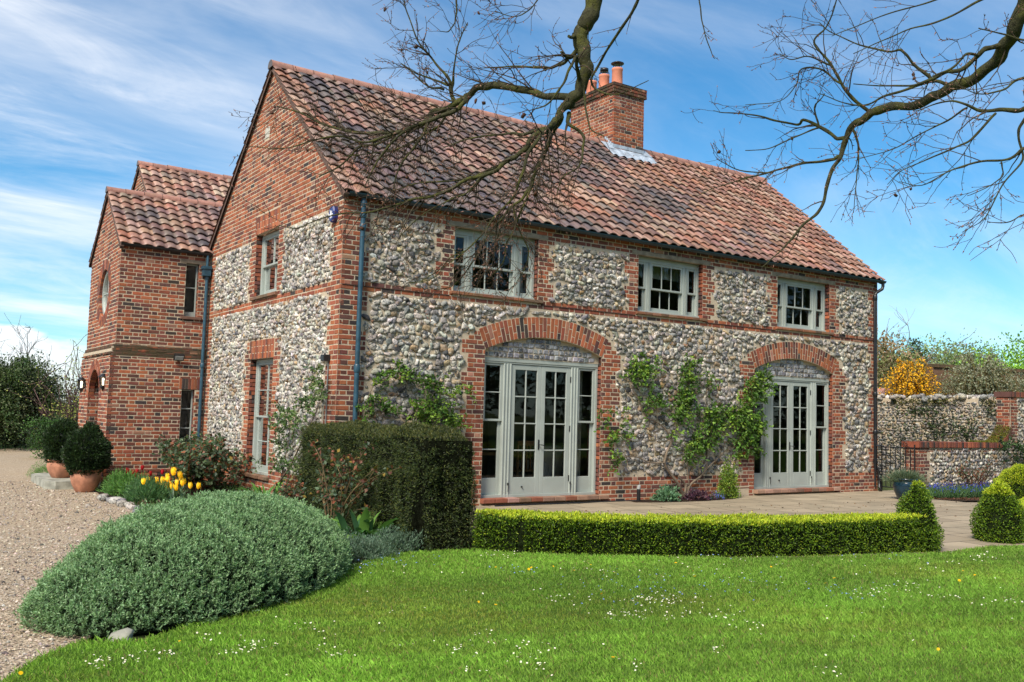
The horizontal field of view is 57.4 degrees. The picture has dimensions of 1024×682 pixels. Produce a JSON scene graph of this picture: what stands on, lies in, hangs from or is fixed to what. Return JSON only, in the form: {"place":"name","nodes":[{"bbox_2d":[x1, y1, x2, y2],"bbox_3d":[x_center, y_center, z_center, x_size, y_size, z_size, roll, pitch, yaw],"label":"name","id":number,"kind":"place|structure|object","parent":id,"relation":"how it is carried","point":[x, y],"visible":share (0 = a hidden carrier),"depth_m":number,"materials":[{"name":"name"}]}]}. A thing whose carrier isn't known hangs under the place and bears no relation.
{"place":"outdoors","nodes":[
{"label":"outdoors","id":0,"kind":"place"},
{"bbox_2d":[0,447,177,680],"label":"gravel","id":1,"kind":"structure","parent":0,"point":[15,466],"depth_m":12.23,"materials":[{"name":"beige gravel"}]},
{"bbox_2d":[26,458,48,478],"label":"groundcover plant","id":2,"kind":"object","parent":1,"relation":"on","point":[38,470],"visible":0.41,"depth_m":20.41,"materials":[{"name":"green plant"}]},
{"bbox_2d":[18,411,77,458],"bbox_3d":[-13.184,2.829,26.968,1.939,1.624,2.085,5,-5,-34],"label":"camellia","id":3,"kind":"object","parent":1,"relation":"on","point":[34,437],"visible":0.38,"depth_m":26.80,"materials":[{"name":"green plant"}]},
{"bbox_2d":[31,473,100,489],"bbox_3d":[-9.030,2.822,18.842,0.950,0.170,2.380,5,-5,-34],"label":"stone step","id":4,"kind":"object","parent":1,"relation":"on","point":[45,480],"visible":0.53,"depth_m":17.92,"materials":[{"name":"beige stone"}]},
{"bbox_2d":[39,417,79,477],"bbox_3d":[-8.993,2.115,18.732,0.897,1.224,0.854,5,-5,-34],"label":"potted conifer","id":5,"kind":"object","parent":4,"relation":"on","point":[53,438],"visible":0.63,"depth_m":18.46,"materials":[{"name":"plant"}]},
{"bbox_2d":[59,421,113,491],"bbox_3d":[-7.954,2.142,17.465,0.994,1.334,0.950,5,-5,-34],"label":"potted conifer","id":6,"kind":"object","parent":1,"relation":"on","point":[86,451],"visible":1,"depth_m":17.25,"materials":[{"name":"plant"}]},
{"bbox_2d":[98,494,106,500],"bbox_3d":[-6.945,2.665,15.875,0.171,0.122,0.144,5,-5,-34],"label":"edging stone","id":7,"kind":"object","parent":1,"relation":"on","point":[102,497],"visible":0.8,"depth_m":15.82,"materials":[{"name":"grey stone"}]},
{"bbox_2d":[126,504,135,509],"bbox_3d":[-6.015,2.621,14.774,0.159,0.091,0.117,3,-5,-16],"label":"edging stone","id":8,"kind":"object","parent":1,"relation":"on","point":[129,506],"visible":0.8,"depth_m":14.72,"materials":[{"name":"grey stone"}]},
{"bbox_2d":[95,480,473,564],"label":"soil","id":9,"kind":"structure","parent":0,"point":[221,488],"depth_m":16.62,"materials":[{"name":"brown soil"}]},
{"bbox_2d":[108,497,121,503],"bbox_3d":[-6.560,2.651,15.498,0.220,0.142,0.167,5,-5,-34],"label":"edging stone","id":10,"kind":"object","parent":9,"relation":"on","point":[112,500],"visible":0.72,"depth_m":15.44,"materials":[{"name":"grey stone"}]},
{"bbox_2d":[95,466,144,496],"bbox_3d":[-7.141,2.597,17.264,0.951,0.610,2.053,5,-5,-34],"label":"fennel","id":11,"kind":"object","parent":9,"relation":"on","point":[114,484],"visible":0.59,"depth_m":17.07,"materials":[{"name":"green plant"}]},
{"bbox_2d":[116,500,127,506],"bbox_3d":[-6.310,2.640,15.141,0.175,0.119,0.167,5,-5,-34],"label":"edging stone","id":12,"kind":"object","parent":9,"relation":"on","point":[120,503],"visible":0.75,"depth_m":15.07,"materials":[{"name":"grey stone"}]},
{"bbox_2d":[119,469,178,502],"bbox_3d":[-6.184,2.530,16.068,1.007,0.682,1.491,5,-5,-34],"label":"fennel","id":13,"kind":"object","parent":9,"relation":"on","point":[136,491],"visible":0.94,"depth_m":15.84,"materials":[{"name":"green plant"}]},
{"bbox_2d":[167,467,177,498],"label":"yellow tulip","id":14,"kind":"object","parent":9,"relation":"on","point":[173,473],"visible":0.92,"depth_m":15.77,"materials":[{"name":"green plant"}]},
{"bbox_2d":[178,471,186,497],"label":"yellow tulip","id":15,"kind":"object","parent":9,"relation":"on","point":[180,477],"visible":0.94,"depth_m":15.81,"materials":[{"name":"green plant"}]},
{"bbox_2d":[11,489,356,639],"bbox_3d":[-2.468,1.648,7.806,1.993,0.816,3.898,0,-5,15],"label":"evergreen mound","id":16,"kind":"object","parent":9,"relation":"on","point":[205,555],"visible":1,"depth_m":6.67,"materials":[{"name":"green plant"}]},
{"bbox_2d":[155,428,220,485],"bbox_3d":[-6.269,2.264,18.185,1.303,1.219,1.782,5,-5,-34],"label":"rose bush","id":17,"kind":"object","parent":9,"relation":"on","point":[188,441],"visible":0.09,"depth_m":17.89,"materials":[{"name":"green plant"}]},
{"bbox_2d":[151,433,259,493],"bbox_3d":[-5.460,2.145,16.568,1.788,1.106,2.528,5,-5,-34],"label":"rose bush","id":18,"kind":"object","parent":9,"relation":"on","point":[206,464],"visible":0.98,"depth_m":16.14,"materials":[{"name":"green plant"}]},
{"bbox_2d":[236,480,293,494],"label":"perennial","id":19,"kind":"object","parent":9,"relation":"on","point":[256,488],"visible":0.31,"depth_m":14.81,"materials":[{"name":"green plant"}]},
{"bbox_2d":[255,363,329,493],"bbox_3d":[-3.443,1.415,14.549,0.292,2.106,2.591,5,-5,-34],"label":"espalier pear","id":20,"kind":"object","parent":9,"relation":"on","point":[291,416],"visible":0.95,"depth_m":14.49,"materials":[{"name":"green plant"}]},
{"bbox_2d":[272,474,313,499],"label":"rose bush","id":21,"kind":"object","parent":9,"relation":"on","point":[291,493],"visible":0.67,"depth_m":12.49,"materials":[{"name":"green plant"}]},
{"bbox_2d":[131,481,469,550],"bbox_3d":[-4.103,2.405,12.687,3.388,0.377,8.990,5,-5,-34],"label":"bed groundcover","id":22,"kind":"object","parent":9,"relation":"on","point":[226,486],"visible":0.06,"depth_m":16.16,"materials":[{"name":"green plant"}]},
{"bbox_2d":[307,439,401,519],"bbox_3d":[-1.837,1.699,10.627,1.606,1.155,0.730,-2,-5,35],"label":"rose bush","id":23,"kind":"object","parent":9,"relation":"on","point":[338,487],"visible":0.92,"depth_m":10.61,"materials":[{"name":"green plant"}]},
{"bbox_2d":[331,507,400,540],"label":"hosta","id":24,"kind":"object","parent":9,"relation":"on","point":[363,523],"visible":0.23,"depth_m":10.11,"materials":[{"name":"green plant"}]},
{"bbox_2d":[343,528,402,561],"bbox_3d":[-1.568,2.032,9.409,1.051,0.361,0.788,5,-5,-34],"label":"catmint","id":25,"kind":"object","parent":9,"relation":"on","point":[364,546],"visible":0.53,"depth_m":9.35,"materials":[{"name":"green plant"}]},
{"bbox_2d":[293,419,478,552],"bbox_3d":[-1.709,1.690,11.798,1.224,1.452,4.238,5,-5,-34],"label":"yew hedge","id":26,"kind":"object","parent":9,"relation":"on","point":[428,488],"visible":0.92,"depth_m":10.36,"materials":[{"name":"green plant"}]},
{"bbox_2d":[369,524,431,554],"bbox_3d":[-1.219,2.095,9.919,0.852,0.323,0.465,5,-5,-34],"label":"catmint","id":27,"kind":"object","parent":9,"relation":"on","point":[397,538],"visible":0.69,"depth_m":9.87,"materials":[{"name":"green plant"}]},
{"bbox_2d":[0,404,979,641],"bbox_3d":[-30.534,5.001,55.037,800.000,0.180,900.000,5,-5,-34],"label":"ground","id":28,"kind":"structure","parent":0,"point":[140,635],"depth_m":6.20,"materials":[{"name":"brown soil"}]},
{"bbox_2d":[0,373,10,435],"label":"evergreen bush","id":29,"kind":"object","parent":28,"relation":"on","point":[4,396],"visible":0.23,"depth_m":30.21,"materials":[{"name":"green plant"}]},
{"bbox_2d":[0,442,43,450],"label":"border plants","id":30,"kind":"object","parent":28,"relation":"on","point":[4,447],"visible":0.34,"depth_m":30.53,"materials":[{"name":"green plant"}]},
{"bbox_2d":[0,313,64,392],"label":"bare tree","id":31,"kind":"object","parent":28,"relation":"on","point":[21,350],"visible":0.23,"depth_m":44.09,"materials":[{"name":"brown plant"}]},
{"bbox_2d":[0,347,69,449],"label":"evergreen bush","id":32,"kind":"object","parent":28,"relation":"on","point":[24,369],"visible":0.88,"depth_m":30.65,"materials":[{"name":"green plant"}]},
{"bbox_2d":[6,341,78,433],"bbox_3d":[-14.526,1.711,30.629,4.177,3.640,3.221,0,-5,23],"label":"young tree","id":33,"kind":"object","parent":28,"relation":"on","point":[43,408],"visible":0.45,"depth_m":30.21,"materials":[{"name":"green plant"}]},
{"bbox_2d":[13,350,76,402],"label":"bare tree","id":34,"kind":"object","parent":28,"relation":"on","point":[62,383],"depth_m":45.72,"materials":[{"name":"brown plant"}]},
{"bbox_2d":[50,371,79,420],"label":"hedge bush","id":35,"kind":"object","parent":28,"relation":"on","point":[62,400],"visible":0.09,"depth_m":35.37,"materials":[{"name":"green plant"}]},
{"bbox_2d":[55,396,76,420],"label":"hedge bush","id":36,"kind":"object","parent":28,"relation":"on","point":[66,404],"visible":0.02,"depth_m":36.48,"materials":[{"name":"green plant"}]},
{"bbox_2d":[56,335,85,421],"bbox_3d":[-14.676,1.659,33.069,3.376,3.989,3.411,0,-5,16],"label":"young tree","id":37,"kind":"object","parent":28,"relation":"on","point":[79,374],"visible":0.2,"depth_m":32.57,"materials":[{"name":"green plant"}]},
{"bbox_2d":[108,627,133,640],"bbox_3d":[-2.466,1.868,5.901,0.147,0.101,0.119,3,-5,-13],"label":"edging stone","id":38,"kind":"object","parent":28,"relation":"on","point":[125,632],"visible":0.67,"depth_m":5.88,"materials":[{"name":"white stone"}]},
{"bbox_2d":[78,59,886,505],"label":"country house","id":39,"kind":"structure","parent":28,"relation":"on","point":[662,259],"depth_m":17.73,"materials":[{"name":"stone"}]},
{"bbox_2d":[77,374,85,392],"bbox_3d":[-9.363,0.930,20.345,0.189,0.405,0.159,5,-5,-34],"label":"wall lantern","id":40,"kind":"object","parent":39,"relation":"attached to","point":[81,384],"depth_m":20.32,"materials":[{"name":"black metal"}]},
{"bbox_2d":[99,371,105,390],"bbox_3d":[-8.160,0.797,18.664,0.184,0.405,0.159,5,-5,-34],"label":"wall lantern","id":41,"kind":"object","parent":39,"relation":"attached to","point":[102,383],"depth_m":18.63,"materials":[{"name":"black metal"}]},
{"bbox_2d":[102,272,108,314],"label":"window","id":42,"kind":"structure","parent":39,"relation":"in","point":[105,293],"depth_m":20.12,"materials":[{"name":"green paint"}]},
{"bbox_2d":[173,353,184,360],"bbox_3d":[-6.785,0.337,19.051,0.200,0.156,0.145,5,-5,-34],"label":"floodlight","id":43,"kind":"object","parent":39,"relation":"attached to","point":[178,357],"visible":1,"depth_m":19.00,"materials":[{"name":"black metal"}]},
{"bbox_2d":[179,389,192,439],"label":"window","id":44,"kind":"structure","parent":39,"relation":"in","point":[191,402],"depth_m":19.29,"materials":[{"name":"green paint"}]},
{"bbox_2d":[180,259,209,319],"bbox_3d":[-6.608,-1.051,19.403,0.590,1.234,0.205,5,-5,-34],"label":"window","id":45,"kind":"structure","parent":39,"relation":"in","point":[187,315],"depth_m":19.41,"materials":[{"name":"green paint"}]},
{"bbox_2d":[241,359,272,480],"bbox_3d":[-4.390,1.366,16.547,0.291,2.103,1.356,5,-5,-34],"label":"window","id":46,"kind":"structure","parent":39,"relation":"in","point":[264,368],"depth_m":16.80,"materials":[{"name":"green paint"}]},
{"bbox_2d":[249,230,278,300],"bbox_3d":[-4.316,-1.360,16.759,0.291,1.212,1.345,5,-5,-34],"label":"window","id":47,"kind":"structure","parent":39,"relation":"in","point":[268,281],"depth_m":17.01,"materials":[{"name":"green paint"}]},
{"bbox_2d":[320,354,329,423],"bbox_3d":[-2.825,1.050,13.974,0.110,1.700,0.120,5,-5,-34],"label":"security light","id":48,"kind":"object","parent":39,"relation":"attached to","point":[324,357],"visible":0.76,"depth_m":13.99,"materials":[{"name":"black metal"}]},
{"bbox_2d":[329,206,337,222],"bbox_3d":[-2.712,-1.921,14.186,0.080,0.250,0.200,5,-5,-34],"label":"alarm box","id":49,"kind":"object","parent":39,"relation":"attached to","point":[332,210],"visible":0.93,"depth_m":14.13,"materials":[{"name":"blue plastic"}]},
{"bbox_2d":[354,358,476,432],"bbox_3d":[-1.433,0.857,14.335,2.102,1.150,0.305,5,-5,-34],"label":"climbing plant","id":50,"kind":"object","parent":39,"relation":"attached to","point":[444,413],"visible":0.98,"depth_m":14.38,"materials":[{"name":"green plant"}]},
{"bbox_2d":[447,220,547,303],"bbox_3d":[-0.275,-1.276,15.544,2.005,1.178,0.287,5,-5,-34],"label":"window","id":51,"kind":"structure","parent":39,"relation":"in","point":[468,236],"depth_m":15.59,"materials":[{"name":"white paint"}]},
{"bbox_2d":[482,450,532,459],"bbox_3d":[-0.323,2.403,17.294,1.900,0.730,0.900,5,-5,-34],"label":"dining table","id":52,"kind":"object","parent":39,"relation":"in","point":[488,452],"visible":0.07,"depth_m":17.09,"materials":[{"name":"brown wood"}]},
{"bbox_2d":[513,441,533,476],"bbox_3d":[0.136,2.249,16.625,0.420,0.960,0.435,5,-5,-34],"label":"dining chair","id":53,"kind":"object","parent":39,"relation":"in","point":[517,469],"visible":0.53,"depth_m":16.43,"materials":[{"name":"brown wood"}]},
{"bbox_2d":[480,357,608,503],"bbox_3d":[0.562,1.513,15.913,2.613,2.377,0.342,5,-5,-34],"label":"french window","id":54,"kind":"structure","parent":39,"relation":"in","point":[504,488],"depth_m":15.90,"materials":[{"name":"white paint"}]},
{"bbox_2d":[515,445,578,476],"bbox_3d":[0.686,2.285,16.890,0.907,0.838,1.014,5,-5,-34],"label":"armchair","id":55,"kind":"object","parent":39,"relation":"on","point":[547,464],"visible":0.2,"depth_m":16.59,"materials":[{"name":"fabric"}]},
{"bbox_2d":[593,406,635,475],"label":"climbing plant","id":56,"kind":"object","parent":39,"relation":"attached to","point":[614,436],"visible":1,"depth_m":16.46,"materials":[{"name":"green plant"}]},
{"bbox_2d":[632,249,710,320],"bbox_3d":[2.968,-1.018,17.713,2.005,1.178,0.286,5,-5,-34],"label":"window","id":57,"kind":"structure","parent":39,"relation":"in","point":[647,263],"depth_m":17.79,"materials":[{"name":"white paint"}]},
{"bbox_2d":[617,351,779,496],"bbox_3d":[3.626,1.589,17.680,4.165,2.702,0.356,5,-5,-34],"label":"climbing plant","id":58,"kind":"object","parent":39,"relation":"attached to","point":[748,417],"visible":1,"depth_m":17.69,"materials":[{"name":"green plant"}]},
{"bbox_2d":[753,375,840,493],"bbox_3d":[5.879,1.934,19.469,2.614,2.377,0.342,5,-5,-34],"label":"french window","id":59,"kind":"structure","parent":39,"relation":"in","point":[766,481],"depth_m":19.52,"materials":[{"name":"white paint"}]},
{"bbox_2d":[772,272,835,334],"bbox_3d":[6.128,-0.768,19.827,2.025,1.179,0.286,5,-5,-34],"label":"window","id":60,"kind":"structure","parent":39,"relation":"in","point":[813,287],"depth_m":19.91,"materials":[{"name":"white paint"}]},
{"bbox_2d":[469,508,929,557],"bbox_3d":[2.249,2.168,10.559,5.501,0.527,0.959,2,-4,-10],"label":"box hedge","id":61,"kind":"object","parent":28,"relation":"on","point":[657,534],"visible":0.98,"depth_m":10.18,"materials":[{"name":"green plant"}]},
{"bbox_2d":[877,306,914,357],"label":"dead tree","id":62,"kind":"object","parent":28,"relation":"on","point":[901,327],"visible":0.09,"depth_m":40.64,"materials":[{"name":"wood"}]},
{"bbox_2d":[881,337,925,376],"bbox_3d":[15.211,2.433,37.224,3.992,5.151,3.795,2,-4,-9],"label":"leafy tree","id":63,"kind":"object","parent":28,"relation":"on","point":[911,351],"visible":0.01,"depth_m":36.91,"materials":[{"name":"green plant"}]},
{"bbox_2d":[877,325,932,387],"bbox_3d":[13.588,1.957,34.146,3.654,5.121,4.116,5,-5,-34],"label":"leafy tree","id":64,"kind":"object","parent":28,"relation":"on","point":[886,360],"visible":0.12,"depth_m":33.75,"materials":[{"name":"green plant"}]},
{"bbox_2d":[878,356,945,397],"bbox_3d":[11.720,1.742,27.469,1.983,2.602,1.958,5,-5,-34],"label":"forsythia","id":65,"kind":"object","parent":28,"relation":"on","point":[916,383],"visible":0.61,"depth_m":27.33,"materials":[{"name":"yellow plant"}]},
{"bbox_2d":[897,330,950,371],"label":"dead tree","id":66,"kind":"object","parent":28,"relation":"on","point":[917,345],"visible":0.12,"depth_m":41.16,"materials":[{"name":"brown plant"}]},
{"bbox_2d":[878,321,975,373],"bbox_3d":[13.369,1.919,36.376,8.018,5.547,5.947,0,-5,20],"label":"red budded tree","id":67,"kind":"object","parent":28,"relation":"on","point":[933,346],"visible":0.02,"depth_m":33.45,"materials":[{"name":"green plant"}]},
{"bbox_2d":[878,393,996,478],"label":"rubble wall","id":68,"kind":"structure","parent":28,"relation":"on","point":[960,417],"depth_m":24.82,"materials":[{"name":"grey stone"}]},
{"bbox_2d":[899,327,1003,365],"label":"leafy tree","id":69,"kind":"object","parent":28,"relation":"on","point":[948,356],"visible":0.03,"depth_m":41.51,"materials":[{"name":"green plant"}]},
{"bbox_2d":[901,392,1023,487],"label":"garden wall","id":70,"kind":"structure","parent":28,"relation":"on","point":[933,458],"depth_m":21.44,"materials":[{"name":"stone"}]},
{"bbox_2d":[998,435,1023,464],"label":"climbing plant","id":71,"kind":"object","parent":70,"relation":"attached to","point":[1006,446],"visible":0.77,"depth_m":21.99,"materials":[{"name":"green plant"}]},
{"bbox_2d":[927,333,1011,367],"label":"leafy tree","id":72,"kind":"object","parent":28,"relation":"on","point":[963,351],"visible":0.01,"depth_m":45.02,"materials":[{"name":"green plant"}]},
{"bbox_2d":[924,364,1023,395],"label":"garden wall","id":73,"kind":"structure","parent":28,"relation":"on","point":[938,371],"depth_m":33.16,"materials":[{"name":"brick"}]},
{"bbox_2d":[931,348,1023,396],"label":"grey shrub","id":74,"kind":"object","parent":28,"relation":"on","point":[987,381],"visible":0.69,"depth_m":26.65,"materials":[{"name":"green plant"}]},
{"bbox_2d":[945,345,1021,364],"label":"leafy tree","id":75,"kind":"object","parent":28,"relation":"on","point":[980,352],"visible":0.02,"depth_m":44.35,"materials":[{"name":"green plant"}]},
{"bbox_2d":[956,324,1023,368],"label":"leafy tree","id":76,"kind":"object","parent":28,"relation":"on","point":[1016,362],"visible":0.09,"depth_m":38.09,"materials":[{"name":"green plant"}]},
{"bbox_2d":[1007,370,1023,391],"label":"grey shrub","id":77,"kind":"object","parent":28,"relation":"on","point":[1020,374],"visible":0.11,"depth_m":29.16,"materials":[{"name":"green plant"}]},
{"bbox_2d":[1018,496,1023,518],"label":"box hedge","id":78,"kind":"object","parent":28,"relation":"on","point":[1021,499],"visible":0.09,"depth_m":13.08,"materials":[{"name":"green plant"}]},
{"bbox_2d":[0,0,1023,399],"label":"sky","id":79,"kind":"structure","parent":0,"point":[90,90],"materials":[{"name":"blue"}]},
{"bbox_2d":[0,544,1023,681],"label":"lawn","id":80,"kind":"structure","parent":0,"point":[502,647],"depth_m":6.47,"materials":[{"name":"green plant"}]},
{"bbox_2d":[18,562,975,674],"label":"dandelions","id":81,"kind":"object","parent":80,"relation":"on","point":[21,672],"visible":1,"depth_m":7.14,"materials":[{"name":"yellow plant"}]},
{"bbox_2d":[85,550,1022,675],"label":"daisies","id":82,"kind":"object","parent":80,"relation":"on","point":[555,601],"visible":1,"depth_m":6.53,"materials":[{"name":"white plant"}]},
{"bbox_2d":[229,0,1023,340],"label":"overhanging tree","id":83,"kind":"object","parent":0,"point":[579,56],"visible":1,"depth_m":5.01,"materials":[{"name":"brown plant"}]},
{"bbox_2d":[358,552,894,604],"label":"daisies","id":84,"kind":"object","parent":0,"point":[638,577],"visible":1,"depth_m":8.39,"materials":[{"name":"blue plant"}]},
{"bbox_2d":[472,490,1023,557],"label":"patio","id":85,"kind":"structure","parent":0,"point":[957,532],"depth_m":15.92,"materials":[{"name":"beige stone"}]},
{"bbox_2d":[495,500,636,506],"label":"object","id":86,"kind":"object","parent":85,"relation":"on","point":[564,503],"visible":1,"depth_m":15.71,"materials":[{"name":"red brick"}]},
{"bbox_2d":[633,497,734,501],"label":"soil","id":87,"kind":"structure","parent":85,"relation":"on","point":[682,500],"depth_m":16.92,"materials":[{"name":"brown soil"}]},
{"bbox_2d":[637,485,640,500],"bbox_3d":[2.249,2.699,16.604,0.068,0.297,0.072,5,-5,-34],"label":"bollard light","id":88,"kind":"object","parent":87,"relation":"on","point":[638,491],"visible":1,"depth_m":16.58,"materials":[{"name":"black metal"}]},
{"bbox_2d":[650,484,681,501],"bbox_3d":[2.798,2.746,16.856,0.575,0.372,0.551,5,-5,-34],"label":"heuchera","id":89,"kind":"object","parent":87,"relation":"on","point":[667,492],"visible":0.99,"depth_m":16.80,"materials":[{"name":"green plant"}]},
{"bbox_2d":[679,488,716,500],"bbox_3d":[3.418,2.824,17.204,0.770,0.277,0.546,5,-5,-34],"label":"heuchera","id":90,"kind":"object","parent":87,"relation":"on","point":[695,494],"visible":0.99,"depth_m":17.12,"materials":[{"name":"purple plant"}]},
{"bbox_2d":[710,490,725,499],"bbox_3d":[3.828,2.862,17.439,0.331,0.204,0.409,0,-5,19],"label":"grape hyacinth","id":91,"kind":"object","parent":87,"relation":"on","point":[720,495],"visible":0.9,"depth_m":17.42,"materials":[{"name":"blue plant"}]},
{"bbox_2d":[715,455,741,497],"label":"upright shrub","id":92,"kind":"object","parent":87,"relation":"on","point":[732,479],"visible":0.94,"depth_m":17.78,"materials":[{"name":"green plant"}]},
{"bbox_2d":[585,496,980,516],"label":"fallen leaves","id":93,"kind":"object","parent":85,"relation":"on","point":[963,498],"visible":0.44,"depth_m":18.79,"materials":[{"name":"brown plant"}]},
{"bbox_2d":[880,466,938,499],"bbox_3d":[7.841,2.791,18.483,1.012,0.693,1.166,2,-4,-11],"label":"glazed pot","id":94,"kind":"object","parent":85,"relation":"on","point":[901,480],"visible":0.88,"depth_m":18.43,"materials":[{"name":"blue ceramic"}]},
{"bbox_2d":[895,480,944,552],"bbox_3d":[4.860,2.102,11.236,0.573,0.886,0.630,5,-5,-34],"label":"topiary cone","id":95,"kind":"object","parent":85,"relation":"on","point":[917,499],"visible":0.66,"depth_m":11.09,"materials":[{"name":"green plant"}]},
{"bbox_2d":[932,496,979,500],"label":"soil","id":96,"kind":"structure","parent":85,"relation":"on","point":[959,499],"depth_m":18.78,"materials":[{"name":"brown soil"}]},
{"bbox_2d":[921,481,992,497],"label":"bluebells","id":97,"kind":"object","parent":96,"relation":"on","point":[944,491],"visible":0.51,"depth_m":19.39,"materials":[{"name":"blue plant"}]},
{"bbox_2d":[944,460,998,487],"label":"rose bush","id":98,"kind":"object","parent":96,"relation":"on","point":[963,473],"visible":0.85,"depth_m":20.62,"materials":[{"name":"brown plant"}]},
{"bbox_2d":[969,480,1023,543],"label":"topiary cone","id":99,"kind":"object","parent":85,"relation":"on","point":[998,514],"visible":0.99,"depth_m":12.15,"materials":[{"name":"green plant"}]},
{"bbox_2d":[992,463,1023,499],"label":"topiary cone","id":100,"kind":"object","parent":85,"relation":"on","point":[1013,476],"visible":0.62,"depth_m":16.79,"materials":[{"name":"green plant"}]},
{"bbox_2d":[878,388,892,394],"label":"outbuilding","id":101,"kind":"structure","parent":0,"point":[883,390],"depth_m":28.17,"materials":[{"name":"brick"}]},
{"bbox_2d":[874,439,914,489],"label":"iron gate","id":102,"kind":"structure","parent":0,"point":[881,448],"depth_m":20.60,"materials":[{"name":"black metal"}]}
]}

